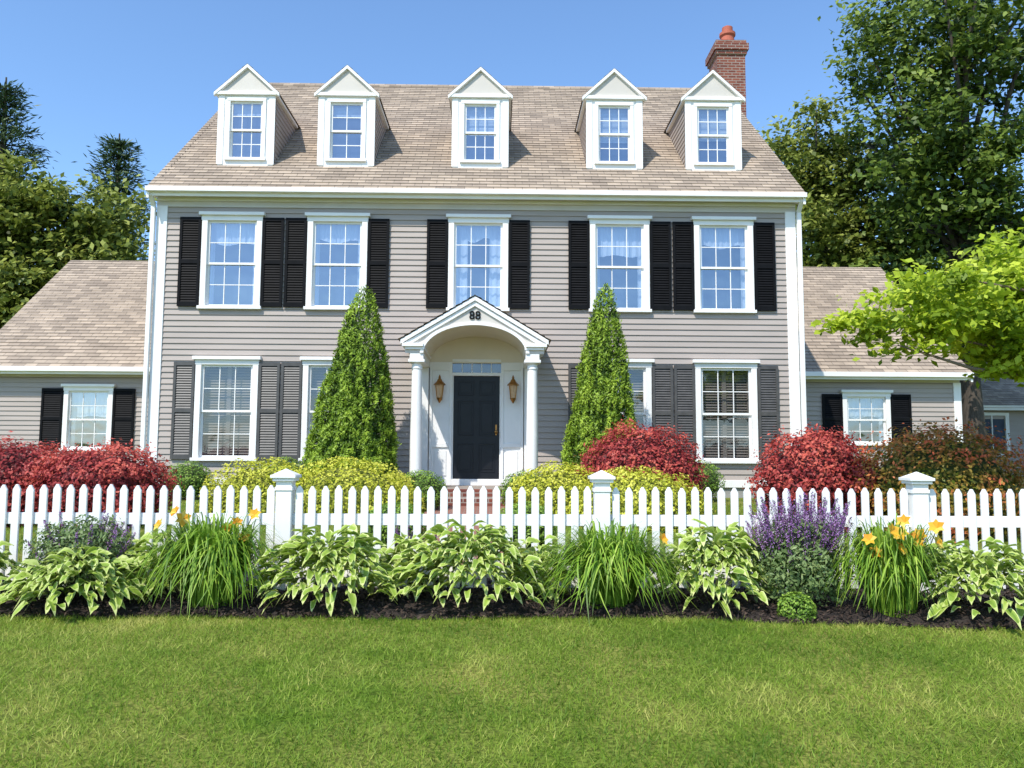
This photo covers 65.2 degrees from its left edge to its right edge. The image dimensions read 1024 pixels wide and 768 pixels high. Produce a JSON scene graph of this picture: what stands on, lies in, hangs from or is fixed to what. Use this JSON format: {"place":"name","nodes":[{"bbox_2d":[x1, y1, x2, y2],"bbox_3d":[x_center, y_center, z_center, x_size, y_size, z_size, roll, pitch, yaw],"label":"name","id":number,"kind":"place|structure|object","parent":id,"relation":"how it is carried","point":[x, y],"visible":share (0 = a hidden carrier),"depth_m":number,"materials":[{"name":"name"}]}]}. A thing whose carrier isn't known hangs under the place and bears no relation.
{"place":"outdoors","nodes":[
{"label":"outdoors","id":0,"kind":"place"},
{"bbox_2d":[0,476,1023,767],"bbox_3d":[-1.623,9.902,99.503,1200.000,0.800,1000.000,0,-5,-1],"label":"ground","id":1,"kind":"structure","parent":0,"point":[468,738],"depth_m":4.08,"materials":[{"name":"green plant"}]},
{"bbox_2d":[0,77,60,265],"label":"pine tree","id":2,"kind":"object","parent":1,"relation":"on","point":[7,94],"visible":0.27,"depth_m":31.07,"materials":[{"name":"green plant"}]},
{"bbox_2d":[0,430,79,526],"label":"barberry shrub","id":3,"kind":"object","parent":1,"relation":"on","point":[14,464],"visible":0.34,"depth_m":10.64,"materials":[{"name":"red plant"}]},
{"bbox_2d":[0,148,83,328],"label":"deciduous tree","id":4,"kind":"object","parent":1,"relation":"on","point":[16,275],"visible":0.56,"depth_m":28.05,"materials":[{"name":"green plant"}]},
{"bbox_2d":[0,170,156,314],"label":"deciduous tree","id":5,"kind":"object","parent":1,"relation":"on","point":[86,233],"visible":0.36,"depth_m":29.11,"materials":[{"name":"green plant"}]},
{"bbox_2d":[8,438,185,528],"bbox_3d":[-5.558,1.363,10.844,2.154,1.294,1.996,0,-5,-1],"label":"barberry shrub","id":6,"kind":"object","parent":1,"relation":"on","point":[103,469],"visible":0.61,"depth_m":10.39,"materials":[{"name":"red plant"}]},
{"bbox_2d":[74,133,156,259],"bbox_3d":[-17.428,-3.624,34.181,6.343,14.604,6.155,0,-5,-1],"label":"pine tree","id":7,"kind":"object","parent":1,"relation":"on","point":[118,157],"visible":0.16,"depth_m":34.42,"materials":[{"name":"green plant"}]},
{"bbox_2d":[163,460,214,497],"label":"boxwood shrub","id":8,"kind":"object","parent":1,"relation":"on","point":[193,475],"visible":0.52,"depth_m":14.17,"materials":[{"name":"green plant"}]},
{"bbox_2d":[194,456,313,512],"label":"spirea shrub","id":9,"kind":"object","parent":1,"relation":"on","point":[249,478],"visible":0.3,"depth_m":11.40,"materials":[{"name":"yellow plant"}]},
{"bbox_2d":[259,456,303,481],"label":"boxwood shrub","id":10,"kind":"object","parent":1,"relation":"on","point":[292,465],"visible":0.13,"depth_m":14.43,"materials":[{"name":"green plant"}]},
{"bbox_2d":[275,455,414,513],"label":"spirea shrub","id":11,"kind":"object","parent":1,"relation":"on","point":[346,478],"visible":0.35,"depth_m":11.24,"materials":[{"name":"yellow plant"}]},
{"bbox_2d":[301,285,401,478],"bbox_3d":[-2.770,0.168,13.982,1.739,3.873,1.789,0,-5,-1],"label":"dwarf alberta spruce","id":12,"kind":"object","parent":1,"relation":"on","point":[355,425],"visible":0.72,"depth_m":13.62,"materials":[{"name":"green plant"}]},
{"bbox_2d":[368,502,426,546],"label":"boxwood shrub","id":13,"kind":"object","parent":1,"relation":"on","point":[384,527],"visible":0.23,"depth_m":8.70,"materials":[{"name":"green plant"}]},
{"bbox_2d":[389,472,426,512],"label":"spirea shrub","id":14,"kind":"object","parent":1,"relation":"on","point":[423,504],"visible":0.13,"depth_m":12.40,"materials":[{"name":"yellow plant"}]},
{"bbox_2d":[402,470,448,507],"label":"boxwood shrub","id":15,"kind":"object","parent":1,"relation":"on","point":[425,482],"visible":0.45,"depth_m":12.58,"materials":[{"name":"green plant"}]},
{"bbox_2d":[386,506,517,564],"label":"brick walkway","id":16,"kind":"structure","parent":1,"relation":"on","point":[463,509],"depth_m":12.44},
{"bbox_2d":[157,485,768,497],"bbox_3d":[-0.972,2.688,21.033,23.350,0.700,11.600,0,-5,-1],"label":"foundation","id":17,"kind":"object","parent":1,"relation":"on","point":[727,491],"visible":0.03,"depth_m":15.35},
{"bbox_2d":[0,99,954,479],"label":"clapboard walls","id":18,"kind":"structure","parent":17,"relation":"on","point":[282,333],"depth_m":15.58,"materials":[{"name":"grey wood"}]},
{"bbox_2d":[0,69,958,382],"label":"frieze and soffit","id":19,"kind":"object","parent":18,"relation":"attached to","point":[482,83],"visible":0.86,"depth_m":15.79,"materials":[{"name":"paint"}]},
{"bbox_2d":[469,311,480,318],"bbox_3d":[-0.653,-1.215,14.114,0.201,0.151,0.016,0,-5,-1],"label":"house number","id":20,"kind":"object","parent":19,"relation":"attached to","point":[475,316],"visible":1,"depth_m":14.11,"materials":[{"name":"black metal"}]},
{"bbox_2d":[0,63,972,372],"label":"shingle roof","id":21,"kind":"structure","parent":18,"relation":"on","point":[80,313],"depth_m":18.85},
{"bbox_2d":[705,40,748,115],"bbox_3d":[5.723,-3.047,20.940,0.900,11.980,0.960,0,-5,-1],"label":"chimney","id":22,"kind":"object","parent":21,"relation":"on","point":[725,59],"visible":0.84,"depth_m":20.99,"materials":[{"name":"red brick"}]},
{"bbox_2d":[719,25,735,39],"bbox_3d":[5.758,-9.306,21.387,0.420,0.570,0.420,0,-5,-1],"label":"chimney pot","id":23,"kind":"object","parent":22,"relation":"on","point":[727,33],"visible":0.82,"depth_m":21.25,"materials":[{"name":"orange ceramic"}]},
{"bbox_2d":[0,64,973,487],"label":"white trim","id":24,"kind":"structure","parent":18,"relation":"attached to","point":[150,370],"depth_m":15.64,"materials":[{"name":"paint"}]},
{"bbox_2d":[170,362,779,461],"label":"ground floor shutters","id":25,"kind":"object","parent":24,"relation":"on","point":[289,392],"visible":0.66,"depth_m":15.35,"materials":[{"name":"grey wood"}]},
{"bbox_2d":[39,217,911,448],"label":"black shutters","id":26,"kind":"object","parent":24,"relation":"on","point":[123,409],"visible":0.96,"depth_m":15.63,"materials":[{"name":"black wood"}]},
{"bbox_2d":[67,102,885,459],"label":"window sashes","id":27,"kind":"object","parent":24,"relation":"on","point":[485,266],"depth_m":15.70,"materials":[{"name":"white paint"}]},
{"bbox_2d":[71,106,882,456],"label":"room interiors","id":28,"kind":"object","parent":24,"relation":"attached to","point":[723,296],"visible":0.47,"depth_m":16.17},
{"bbox_2d":[202,367,748,457],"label":"interior louvers","id":29,"kind":"object","parent":28,"relation":"attached to","point":[229,394],"visible":0.47,"depth_m":15.54,"materials":[{"name":"white wood"}]},
{"bbox_2d":[70,104,882,446],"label":"curtains","id":30,"kind":"object","parent":28,"relation":"on","point":[716,238],"visible":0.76,"depth_m":15.89,"materials":[{"name":"fabric"}]},
{"bbox_2d":[438,485,505,505],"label":"porch steps","id":31,"kind":"structure","parent":1,"relation":"on","point":[464,489],"depth_m":13.63,"materials":[{"name":"red brick"}]},
{"bbox_2d":[400,296,548,485],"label":"portico trim","id":32,"kind":"structure","parent":31,"relation":"on","point":[441,439],"depth_m":15.27,"materials":[{"name":"white wood"}]},
{"bbox_2d":[423,325,525,363],"bbox_3d":[-0.667,-0.717,14.787,1.800,0.520,1.405,0,-5,-1],"label":"portico vault","id":33,"kind":"object","parent":32,"relation":"attached to","point":[471,342],"visible":1,"depth_m":15.46,"materials":[{"name":"beige paint"}]},
{"bbox_2d":[453,376,499,478],"bbox_3d":[-0.687,0.879,15.419,0.890,2.070,0.057,0,-5,-1],"label":"front door","id":34,"kind":"structure","parent":32,"relation":"attached to","point":[476,411],"depth_m":15.40,"materials":[{"name":"paint"}]},
{"bbox_2d":[434,375,518,434],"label":"brass lanterns and hardware","id":35,"kind":"object","parent":34,"relation":"attached to","point":[439,381],"visible":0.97,"depth_m":15.19,"materials":[{"name":"gold metal"}]},
{"bbox_2d":[436,385,515,397],"bbox_3d":[-0.679,0.145,15.236,1.530,0.240,0.130,0,-5,-1],"label":"lantern glass","id":36,"kind":"object","parent":35,"relation":"attached to","point":[512,390],"visible":1,"depth_m":15.21,"materials":[{"name":"glass"}]},
{"bbox_2d":[0,469,1023,592],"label":"picket fence","id":37,"kind":"object","parent":1,"relation":"on","point":[284,514],"visible":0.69,"depth_m":6.41,"materials":[{"name":"white paint"}]},
{"bbox_2d":[0,576,1023,628],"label":"mulch bed","id":38,"kind":"object","parent":1,"relation":"on","point":[164,603],"visible":0.21,"depth_m":5.74,"materials":[{"name":"soil"}]},
{"bbox_2d":[0,540,25,592],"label":"hosta plant","id":39,"kind":"object","parent":38,"relation":"on","point":[5,562],"visible":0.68,"depth_m":6.03,"materials":[{"name":"green plant"}]},
{"bbox_2d":[16,510,135,601],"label":"salvia plant","id":40,"kind":"object","parent":38,"relation":"on","point":[73,536],"visible":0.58,"depth_m":5.96,"materials":[{"name":"green plant"}]},
{"bbox_2d":[0,541,166,620],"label":"hosta plant","id":41,"kind":"object","parent":38,"relation":"on","point":[102,572],"visible":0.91,"depth_m":5.59,"materials":[{"name":"green plant"}]},
{"bbox_2d":[104,532,181,602],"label":"hosta plant","id":42,"kind":"object","parent":38,"relation":"on","point":[134,551],"visible":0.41,"depth_m":6.00,"materials":[{"name":"green plant"}]},
{"bbox_2d":[122,505,301,622],"bbox_3d":[-2.219,1.262,5.866,1.442,0.760,1.070,0,-5,-1],"label":"daylily plant","id":43,"kind":"object","parent":38,"relation":"on","point":[209,565],"visible":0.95,"depth_m":5.70,"materials":[{"name":"green plant"}]},
{"bbox_2d":[235,523,402,615],"bbox_3d":[-1.377,1.337,5.925,1.163,0.620,0.969,0,-5,-1],"label":"hosta plant","id":44,"kind":"object","parent":38,"relation":"on","point":[322,557],"visible":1,"depth_m":5.74,"materials":[{"name":"green plant"}]},
{"bbox_2d":[366,532,449,601],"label":"hosta plant","id":45,"kind":"object","parent":38,"relation":"on","point":[390,552],"visible":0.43,"depth_m":6.10,"materials":[{"name":"green plant"}]},
{"bbox_2d":[395,525,438,584],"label":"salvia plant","id":46,"kind":"object","parent":38,"relation":"on","point":[409,532],"visible":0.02,"depth_m":6.62,"materials":[{"name":"green plant"}]},
{"bbox_2d":[375,518,560,610],"bbox_3d":[-0.295,1.309,5.946,1.355,0.629,0.959,0,-5,-1],"label":"hosta plant","id":47,"kind":"object","parent":38,"relation":"on","point":[484,549],"visible":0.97,"depth_m":5.75,"materials":[{"name":"green plant"}]},
{"bbox_2d":[500,534,575,603],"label":"hosta plant","id":48,"kind":"object","parent":38,"relation":"on","point":[529,540],"visible":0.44,"depth_m":6.04,"materials":[{"name":"green plant"}]},
{"bbox_2d":[524,518,708,625],"bbox_3d":[0.763,1.339,5.908,1.552,0.676,1.147,0,-5,-1],"label":"daylily plant","id":49,"kind":"object","parent":38,"relation":"on","point":[609,569],"visible":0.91,"depth_m":5.73,"materials":[{"name":"green plant"}]},
{"bbox_2d":[643,518,782,620],"bbox_3d":[1.556,1.340,5.931,1.099,0.670,0.904,0,-5,-1],"label":"hosta plant","id":50,"kind":"object","parent":38,"relation":"on","point":[709,554],"visible":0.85,"depth_m":5.83,"materials":[{"name":"green plant"}]},
{"bbox_2d":[777,591,817,623],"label":"boxwood shrub","id":51,"kind":"object","parent":38,"relation":"on","point":[792,610],"visible":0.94,"depth_m":5.51,"materials":[{"name":"green plant"}]},
{"bbox_2d":[745,490,855,606],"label":"salvia plant","id":52,"kind":"object","parent":38,"relation":"on","point":[787,544],"visible":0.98,"depth_m":5.76,"materials":[{"name":"green plant"}]},
{"bbox_2d":[824,513,970,617],"bbox_3d":[2.711,1.283,5.703,1.102,0.717,0.807,0,-5,-1],"label":"daylily plant","id":53,"kind":"object","parent":38,"relation":"on","point":[893,568],"visible":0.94,"depth_m":5.57,"materials":[{"name":"green plant"}]},
{"bbox_2d":[916,536,1023,629],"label":"hosta plant","id":54,"kind":"object","parent":38,"relation":"on","point":[982,569],"visible":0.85,"depth_m":5.58,"materials":[{"name":"green plant"}]},
{"bbox_2d":[5,500,1020,565],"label":"yard grass","id":55,"kind":"structure","parent":1,"relation":"on","point":[36,526],"depth_m":10.08,"materials":[{"name":"green plant"}]},
{"bbox_2d":[498,469,541,505],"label":"boxwood shrub","id":56,"kind":"object","parent":1,"relation":"on","point":[507,480],"visible":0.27,"depth_m":12.69,"materials":[{"name":"green plant"}]},
{"bbox_2d":[500,501,557,548],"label":"boxwood shrub","id":57,"kind":"object","parent":1,"relation":"on","point":[528,528],"visible":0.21,"depth_m":8.70,"materials":[{"name":"green plant"}]},
{"bbox_2d":[507,460,596,513],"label":"spirea shrub","id":58,"kind":"object","parent":1,"relation":"on","point":[565,479],"visible":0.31,"depth_m":11.68,"materials":[{"name":"yellow plant"}]},
{"bbox_2d":[559,283,639,471],"bbox_3d":[1.559,0.156,14.050,1.478,3.955,1.493,0,-5,-1],"label":"dwarf alberta spruce","id":59,"kind":"object","parent":1,"relation":"on","point":[602,404],"visible":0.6,"depth_m":13.79,"materials":[{"name":"green plant"}]},
{"bbox_2d":[570,416,710,497],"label":"barberry shrub","id":60,"kind":"object","parent":1,"relation":"on","point":[649,450],"visible":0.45,"depth_m":11.93,"materials":[{"name":"red plant"}]},
{"bbox_2d":[567,465,715,533],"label":"spirea shrub","id":61,"kind":"object","parent":1,"relation":"on","point":[636,483],"visible":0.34,"depth_m":10.49,"materials":[{"name":"yellow plant"}]},
{"bbox_2d":[689,458,725,498],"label":"boxwood shrub","id":62,"kind":"object","parent":1,"relation":"on","point":[713,481],"visible":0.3,"depth_m":14.27,"materials":[{"name":"green plant"}]},
{"bbox_2d":[742,422,886,533],"bbox_3d":[4.188,1.331,11.005,2.040,1.704,1.962,0,-5,-1],"label":"barberry shrub","id":63,"kind":"object","parent":1,"relation":"on","point":[808,462],"visible":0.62,"depth_m":10.53,"materials":[{"name":"red plant"}]},
{"bbox_2d":[757,90,938,268],"bbox_3d":[13.249,-4.251,33.015,9.033,15.966,7.298,2,-5,-15],"label":"oak tree","id":64,"kind":"object","parent":1,"relation":"on","point":[825,227],"visible":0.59,"depth_m":31.70,"materials":[{"name":"green plant"}]},
{"bbox_2d":[810,216,1023,388],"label":"maple tree","id":65,"kind":"object","parent":1,"relation":"on","point":[972,308],"visible":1,"depth_m":9.06,"materials":[{"name":"green plant"}]},
{"bbox_2d":[817,0,1023,453],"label":"oak tree","id":66,"kind":"object","parent":1,"relation":"on","point":[970,214],"visible":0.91,"depth_m":27.00,"materials":[{"name":"green plant"}]},
{"bbox_2d":[837,167,1023,363],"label":"oak tree","id":67,"kind":"object","parent":1,"relation":"on","point":[872,259],"visible":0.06,"depth_m":30.01,"materials":[{"name":"green plant"}]},
{"bbox_2d":[838,416,1023,543],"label":"barberry shrub","id":68,"kind":"object","parent":1,"relation":"on","point":[951,464],"visible":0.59,"depth_m":9.86,"materials":[{"name":"red plant"}]},
{"bbox_2d":[0,0,1023,263],"label":"sky","id":69,"kind":"structure","parent":0,"point":[150,72],"materials":[{"name":"blue"}]},
{"bbox_2d":[984,410,1023,475],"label":"walls","id":70,"kind":"structure","parent":0,"point":[1016,421],"depth_m":33.31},
{"bbox_2d":[959,362,1023,407],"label":"roof","id":71,"kind":"structure","parent":70,"relation":"on","point":[1006,391],"depth_m":34.02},
{"bbox_2d":[983,405,1023,456],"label":"trim","id":72,"kind":"structure","parent":70,"relation":"attached to","point":[1006,416],"depth_m":33.19,"materials":[{"name":"white paint"}]},
{"bbox_2d":[985,419,1005,451],"bbox_3d":[19.968,2.114,33.289,1.200,1.600,0.001,0,-5,-1],"label":"window pane","id":73,"kind":"object","parent":72,"relation":"attached to","point":[999,424],"visible":0.2,"depth_m":33.31,"materials":[{"name":"blue glass"}]}
]}

